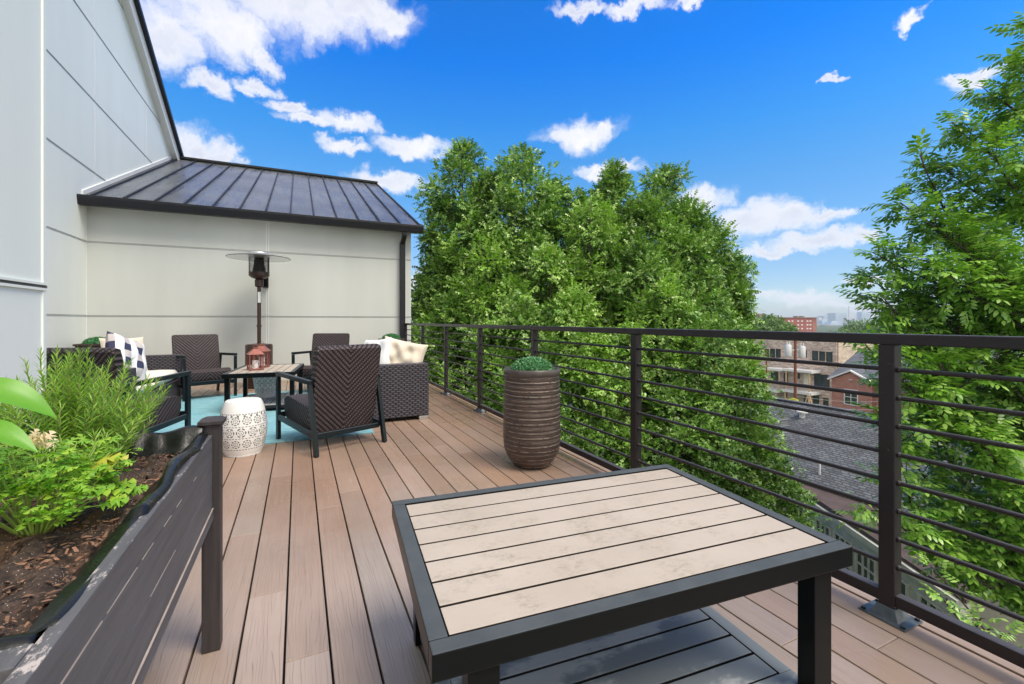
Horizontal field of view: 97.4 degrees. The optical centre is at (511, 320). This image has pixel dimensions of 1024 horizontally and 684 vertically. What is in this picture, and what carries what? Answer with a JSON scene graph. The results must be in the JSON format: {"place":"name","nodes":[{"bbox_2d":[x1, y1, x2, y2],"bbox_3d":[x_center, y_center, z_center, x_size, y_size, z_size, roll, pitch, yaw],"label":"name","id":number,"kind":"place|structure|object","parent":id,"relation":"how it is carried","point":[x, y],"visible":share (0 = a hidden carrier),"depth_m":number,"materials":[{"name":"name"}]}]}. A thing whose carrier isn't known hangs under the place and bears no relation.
{"place":"outdoors","nodes":[
{"label":"outdoors","id":0,"kind":"place"},
{"bbox_2d":[253,377,275,397],"bbox_3d":[-3.319,0.875,6.063,0.310,0.310,0.310,0,0,-25],"label":"garden stool","id":1,"kind":"object","parent":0,"point":[264,387],"visible":0.72,"depth_m":5.95,"materials":[{"name":"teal ceramic"}]},
{"bbox_2d":[139,0,1023,321],"label":"sky","id":2,"kind":"structure","parent":0,"point":[794,118],"materials":[{"name":"blue"}]},
{"bbox_2d":[568,323,1023,410],"bbox_3d":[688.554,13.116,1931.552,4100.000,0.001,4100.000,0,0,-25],"label":"ground","id":3,"kind":"structure","parent":0,"point":[822,328],"depth_m":761.63,"materials":[{"name":"green plant"}]},
{"bbox_2d":[0,0,423,426],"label":"panel house","id":4,"kind":"structure","parent":3,"relation":"on","point":[121,215],"depth_m":7.83,"materials":[{"name":"paint"}]},
{"bbox_2d":[184,382,427,683],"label":"deck base","id":5,"kind":"object","parent":4,"relation":"attached to","point":[284,661],"depth_m":1.94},
{"bbox_2d":[143,380,1023,683],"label":"deck","id":6,"kind":"structure","parent":5,"relation":"on","point":[453,444],"depth_m":1.88,"materials":[{"name":"brown wood"}]},
{"bbox_2d":[73,336,105,347],"bbox_3d":[-6.348,0.676,6.895,0.436,0.876,0.436,0,0,-25],"label":"square planter","id":7,"kind":"object","parent":6,"relation":"on","point":[94,342],"visible":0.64,"depth_m":6.75,"materials":[{"name":"green plant"}]},
{"bbox_2d":[0,416,226,683],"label":"raised planter box","id":8,"kind":"object","parent":6,"relation":"on","point":[90,595],"visible":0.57,"depth_m":0.84,"materials":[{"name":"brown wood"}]},
{"bbox_2d":[0,377,56,451],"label":"broad leaf plant","id":9,"kind":"object","parent":8,"relation":"on","point":[17,393],"visible":1,"depth_m":0.83,"materials":[{"name":"green plant"}]},
{"bbox_2d":[0,428,147,537],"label":"celery plant","id":10,"kind":"object","parent":8,"relation":"in","point":[44,519],"visible":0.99,"depth_m":0.89,"materials":[{"name":"green plant"}]},
{"bbox_2d":[0,344,170,482],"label":"rosemary bush","id":11,"kind":"object","parent":8,"relation":"on","point":[73,419],"visible":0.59,"depth_m":1.19,"materials":[{"name":"green plant"}]},
{"bbox_2d":[125,354,182,397],"bbox_3d":[-4.691,0.799,5.362,0.840,0.631,2.250,0,0,-25],"label":"wicker sofa","id":12,"kind":"object","parent":6,"relation":"on","point":[162,365],"visible":0.16,"depth_m":6.25,"materials":[{"name":"brown wicker"}]},
{"bbox_2d":[99,337,147,369],"bbox_3d":[-4.977,0.436,5.775,0.197,0.460,0.480,-15,-6,24],"label":"throw pillow","id":13,"kind":"object","parent":12,"relation":"on","point":[138,339],"visible":0.09,"depth_m":5.85,"materials":[{"name":"beige fabric"}]},
{"bbox_2d":[105,331,146,380],"bbox_3d":[-4.315,0.416,5.037,0.204,0.500,0.500,-17,-19,-5],"label":"throw pillow","id":14,"kind":"object","parent":12,"relation":"on","point":[129,349],"visible":0.53,"depth_m":5.02,"materials":[{"name":"fabric"}]},
{"bbox_2d":[171,334,236,401],"bbox_3d":[-4.597,0.664,6.679,0.849,0.907,0.668,0,0,41],"label":"wicker armchair","id":15,"kind":"object","parent":6,"relation":"on","point":[201,356],"visible":0.69,"depth_m":6.75,"materials":[{"name":"wicker"}]},
{"bbox_2d":[220,397,266,457],"bbox_3d":[-2.270,0.888,3.804,0.356,0.455,0.356,0,0,-25],"label":"garden stool","id":16,"kind":"object","parent":6,"relation":"on","point":[244,429],"visible":0.9,"depth_m":3.68,"materials":[{"name":"white ceramic"}]},
{"bbox_2d":[225,251,290,388],"bbox_3d":[-4.263,-0.021,7.585,0.960,2.270,0.959,0,0,-25],"label":"patio heater","id":17,"kind":"object","parent":6,"relation":"on","point":[259,270],"visible":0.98,"depth_m":7.50,"materials":[{"name":"brown metal"}]},
{"bbox_2d":[155,390,373,443],"bbox_3d":[-3.207,1.111,5.430,2.500,0.008,3.300,0,0,-25],"label":"area rug","id":18,"kind":"object","parent":6,"relation":"on","point":[204,406],"visible":0.14,"depth_m":5.10,"materials":[{"name":"blue fabric"}]},
{"bbox_2d":[46,348,190,431],"bbox_3d":[-3.381,0.664,3.859,0.668,0.907,0.849,0,0,-1],"label":"wicker sofa","id":19,"kind":"object","parent":18,"relation":"on","point":[169,413],"visible":0.25,"depth_m":3.63,"materials":[{"name":"wicker"}]},
{"bbox_2d":[222,363,303,408],"bbox_3d":[-3.228,0.868,5.940,0.770,0.484,1.170,0,0,-19],"label":"coffee table","id":20,"kind":"object","parent":18,"relation":"on","point":[244,373],"visible":0.5,"depth_m":5.66,"materials":[{"name":"beige metal"}]},
{"bbox_2d":[247,344,263,370],"bbox_3d":[-3.289,0.463,5.767,0.185,0.328,0.185,0,0,-40],"label":"lantern","id":21,"kind":"object","parent":20,"relation":"on","point":[255,351],"visible":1,"depth_m":5.74,"materials":[{"name":"red metal"}]},
{"bbox_2d":[253,341,270,367],"bbox_3d":[-3.398,0.453,6.113,0.197,0.350,0.197,0,0,-20],"label":"lantern","id":22,"kind":"object","parent":20,"relation":"on","point":[261,347],"visible":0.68,"depth_m":6.08,"materials":[{"name":"red metal"}]},
{"bbox_2d":[291,333,349,379],"bbox_3d":[-3.032,0.664,7.255,0.668,0.907,0.849,0,0,-3],"label":"wicker armchair","id":23,"kind":"object","parent":18,"relation":"on","point":[323,339],"visible":0.27,"depth_m":7.53,"materials":[{"name":"wicker"}]},
{"bbox_2d":[374,362,428,418],"bbox_3d":[-1.807,0.799,5.955,0.840,0.631,2.250,0,0,-25],"label":"wicker sofa","id":24,"kind":"object","parent":18,"relation":"on","point":[405,389],"visible":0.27,"depth_m":5.00,"materials":[{"name":"brown wicker"}]},
{"bbox_2d":[364,337,391,363],"bbox_3d":[-1.607,0.456,5.326,0.500,0.500,0.192,-6,-14,36],"label":"throw pillow","id":25,"kind":"object","parent":24,"relation":"on","point":[385,345],"visible":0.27,"depth_m":5.20,"materials":[{"name":"white fabric"}]},
{"bbox_2d":[385,336,427,363],"bbox_3d":[-1.304,0.452,5.317,0.540,0.460,0.271,12,-13,3],"label":"throw pillow","id":26,"kind":"object","parent":24,"relation":"on","point":[401,351],"visible":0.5,"depth_m":5.24,"materials":[{"name":"beige fabric"}]},
{"bbox_2d":[275,344,386,457],"bbox_3d":[-1.681,0.664,4.178,0.849,0.907,0.668,0,0,43],"label":"wicker armchair","id":27,"kind":"object","parent":6,"relation":"on","point":[343,384],"visible":1,"depth_m":3.96,"materials":[{"name":"wicker"}]},
{"bbox_2d":[378,333,404,340],"bbox_3d":[-2.330,0.676,8.690,0.436,0.876,0.436,0,0,-25],"label":"square planter","id":28,"kind":"object","parent":6,"relation":"on","point":[394,336],"visible":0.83,"depth_m":8.60,"materials":[{"name":"green plant"}]},
{"bbox_2d":[503,356,560,469],"bbox_3d":[0.154,0.693,3.493,0.446,0.847,0.446,0,0,-25],"label":"tall planter pot","id":29,"kind":"object","parent":6,"relation":"on","point":[531,427],"visible":1,"depth_m":3.31,"materials":[{"name":"brown ceramic"}]},
{"bbox_2d":[392,464,852,683],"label":"coffee table","id":30,"kind":"object","parent":6,"relation":"on","point":[629,576],"visible":1,"depth_m":1.25,"materials":[{"name":"beige wood"}]},
{"bbox_2d":[405,323,1023,668],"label":"metal railing","id":31,"kind":"object","parent":6,"relation":"on","point":[891,605],"visible":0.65,"depth_m":1.71,"materials":[{"name":"brown metal"}]},
{"bbox_2d":[406,136,586,411],"bbox_3d":[-0.459,3.811,12.851,5.772,18.667,5.610,0,0,5],"label":"oak tree","id":32,"kind":"object","parent":3,"relation":"on","point":[467,282],"visible":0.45,"depth_m":12.51,"materials":[{"name":"green plant"}]},
{"bbox_2d":[429,188,831,532],"bbox_3d":[2.268,4.745,10.877,9.618,16.799,4.764,0,0,-5],"label":"oak tree","id":33,"kind":"object","parent":3,"relation":"on","point":[571,304],"visible":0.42,"depth_m":10.45,"materials":[{"name":"green plant"}]},
{"bbox_2d":[549,156,784,459],"bbox_3d":[4.432,4.025,13.527,7.042,18.241,4.564,0,0,-10],"label":"oak tree","id":34,"kind":"object","parent":3,"relation":"on","point":[696,251],"visible":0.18,"depth_m":13.22,"materials":[{"name":"green plant"}]},
{"bbox_2d":[673,405,805,498],"bbox_3d":[5.393,7.418,13.540,5.323,11.397,4.876,0,0,43],"label":"leafy tree","id":35,"kind":"object","parent":3,"relation":"on","point":[787,449],"visible":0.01,"depth_m":13.09,"materials":[{"name":"green plant"}]},
{"bbox_2d":[752,313,800,331],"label":"leafy tree","id":36,"kind":"object","parent":3,"relation":"on","point":[772,323],"visible":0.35,"depth_m":92.82,"materials":[{"name":"green plant"}]},
{"bbox_2d":[757,314,817,331],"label":"apartment slab","id":37,"kind":"structure","parent":3,"relation":"on","point":[805,324],"depth_m":210.00,"materials":[{"name":"red brick"}]},
{"bbox_2d":[785,341,805,398],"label":"utility pole","id":38,"kind":"object","parent":3,"relation":"on","point":[789,349],"visible":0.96,"depth_m":41.89,"materials":[{"name":"wood"}]},
{"bbox_2d":[754,339,878,405],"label":"brick apartment building","id":39,"kind":"structure","parent":3,"relation":"on","point":[818,375],"depth_m":63.23,"materials":[{"name":"brown brick"}]},
{"bbox_2d":[770,349,774,357],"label":"window","id":40,"kind":"structure","parent":39,"relation":"in","point":[772,351],"depth_m":68.29,"materials":[{"name":"black glass"}]},
{"bbox_2d":[771,371,777,380],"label":"window","id":41,"kind":"structure","parent":39,"relation":"in","point":[775,373],"depth_m":67.86,"materials":[{"name":"black glass"}]},
{"bbox_2d":[776,349,780,357],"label":"window","id":42,"kind":"structure","parent":39,"relation":"in","point":[778,351],"depth_m":67.43,"materials":[{"name":"grey glass"}]},
{"bbox_2d":[804,374,807,384],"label":"door","id":43,"kind":"structure","parent":39,"relation":"in","point":[805,375],"depth_m":63.66,"materials":[{"name":"beige"}]},
{"bbox_2d":[812,351,817,360],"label":"window","id":44,"kind":"structure","parent":39,"relation":"in","point":[814,353],"depth_m":62.61,"materials":[{"name":"grey glass"}]},
{"bbox_2d":[813,396,818,403],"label":"window","id":45,"kind":"structure","parent":39,"relation":"in","point":[816,398],"depth_m":62.49,"materials":[{"name":"grey glass"}]},
{"bbox_2d":[819,351,824,360],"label":"window","id":46,"kind":"structure","parent":39,"relation":"in","point":[821,353],"depth_m":61.85,"materials":[{"name":"grey glass"}]},
{"bbox_2d":[814,374,829,386],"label":"window","id":47,"kind":"structure","parent":39,"relation":"in","point":[819,379],"depth_m":61.85,"materials":[{"name":"grey glass"}]},
{"bbox_2d":[823,398,828,405],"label":"window","id":48,"kind":"structure","parent":39,"relation":"in","point":[825,400],"depth_m":61.31,"materials":[{"name":"grey glass"}]},
{"bbox_2d":[826,352,832,361],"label":"window","id":49,"kind":"structure","parent":39,"relation":"in","point":[829,355],"depth_m":60.97,"materials":[{"name":"grey glass"}]},
{"bbox_2d":[848,306,852,321],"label":"tower crane","id":50,"kind":"object","parent":3,"relation":"on","point":[849,307],"visible":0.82,"depth_m":1499.30,"materials":[{"name":"metal"}]},
{"bbox_2d":[838,318,892,332],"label":"leafy tree","id":51,"kind":"object","parent":3,"relation":"on","point":[850,329],"visible":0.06,"depth_m":84.78,"materials":[{"name":"green plant"}]},
{"bbox_2d":[760,397,1023,648],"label":"shingle roof house","id":52,"kind":"structure","parent":3,"relation":"on","point":[841,455],"depth_m":15.61,"materials":[{"name":"beige paint"}]},
{"bbox_2d":[797,507,812,527],"bbox_3d":[10.374,7.466,15.929,0.080,1.640,0.860,0,0,4],"label":"window","id":53,"kind":"structure","parent":52,"relation":"in","point":[801,510],"depth_m":16.02,"materials":[{"name":"beige paint"}]},
{"bbox_2d":[814,517,831,536],"bbox_3d":[10.294,7.466,14.882,0.080,1.640,0.860,0,0,4],"label":"window","id":54,"kind":"structure","parent":52,"relation":"in","point":[828,530],"depth_m":14.87,"materials":[{"name":"grey glass"}]},
{"bbox_2d":[833,530,852,571],"bbox_3d":[10.218,7.466,13.885,0.080,1.640,0.860,0,0,4],"label":"window","id":55,"kind":"structure","parent":52,"relation":"in","point":[836,535],"depth_m":13.86,"materials":[{"name":"white glass"}]},
{"bbox_2d":[854,545,877,582],"bbox_3d":[10.142,7.466,12.888,0.080,1.640,0.860,0,0,4],"label":"window","id":56,"kind":"structure","parent":52,"relation":"in","point":[866,567],"depth_m":12.93,"materials":[{"name":"beige paint"}]},
{"bbox_2d":[901,578,909,596],"bbox_3d":[10.058,7.466,11.791,0.080,1.640,0.860,0,0,4],"label":"window","id":57,"kind":"structure","parent":52,"relation":"in","point":[905,586],"depth_m":11.43,"materials":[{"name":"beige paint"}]},
{"bbox_2d":[917,591,950,615],"bbox_3d":[9.971,7.466,10.644,0.080,1.640,0.860,0,0,4],"label":"window","id":58,"kind":"structure","parent":52,"relation":"in","point":[921,597],"depth_m":10.74,"materials":[{"name":"grey glass"}]},
{"bbox_2d":[825,12,1023,624],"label":"ash tree","id":59,"kind":"object","parent":3,"relation":"on","point":[991,288],"visible":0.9,"depth_m":6.75,"materials":[{"name":"green plant"}]},
{"bbox_2d":[889,316,961,349],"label":"leafy tree","id":60,"kind":"object","parent":3,"relation":"on","point":[922,331],"depth_m":69.27,"materials":[{"name":"green plant"}]},
{"bbox_2d":[877,365,991,445],"bbox_3d":[17.854,7.194,17.113,6.879,11.844,5.621,0,0,29],"label":"leafy tree","id":61,"kind":"object","parent":3,"relation":"on","point":[903,417],"depth_m":17.50,"materials":[{"name":"green plant"}]},
{"bbox_2d":[911,551,1023,647],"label":"bush","id":62,"kind":"object","parent":3,"relation":"on","point":[970,614],"visible":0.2,"depth_m":4.20,"materials":[{"name":"green plant"}]},
{"bbox_2d":[805,395,811,402],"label":"timber brace","id":63,"kind":"object","parent":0,"point":[808,397],"visible":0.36,"depth_m":60.98,"materials":[{"name":"beige wood"}]},
{"bbox_2d":[818,315,827,321],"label":"skyscraper","id":64,"kind":"structure","parent":0,"point":[825,317],"depth_m":1900.00,"materials":[{"name":"grey glass"}]},
{"bbox_2d":[819,319,826,323],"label":"skyscraper","id":65,"kind":"structure","parent":0,"point":[822,321],"depth_m":1451.17,"materials":[{"name":"grey glass"}]},
{"bbox_2d":[825,321,839,323],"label":"skyscraper","id":66,"kind":"structure","parent":0,"point":[833,322],"depth_m":1400.80,"materials":[{"name":"grey glass"}]},
{"bbox_2d":[828,312,846,323],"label":"skyscraper","id":67,"kind":"structure","parent":0,"point":[838,316],"depth_m":1800.00,"materials":[{"name":"grey glass"}]},
{"bbox_2d":[857,311,868,322],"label":"skyscraper","id":68,"kind":"structure","parent":0,"point":[862,315],"depth_m":1750.00,"materials":[{"name":"grey glass"}]},
{"bbox_2d":[827,350,1018,418],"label":"red brick house","id":69,"kind":"structure","parent":0,"point":[844,378],"depth_m":44.66,"materials":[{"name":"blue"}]},
{"bbox_2d":[844,389,857,405],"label":"window","id":70,"kind":"structure","parent":69,"relation":"in","point":[851,397],"depth_m":44.52,"materials":[{"name":"white"}]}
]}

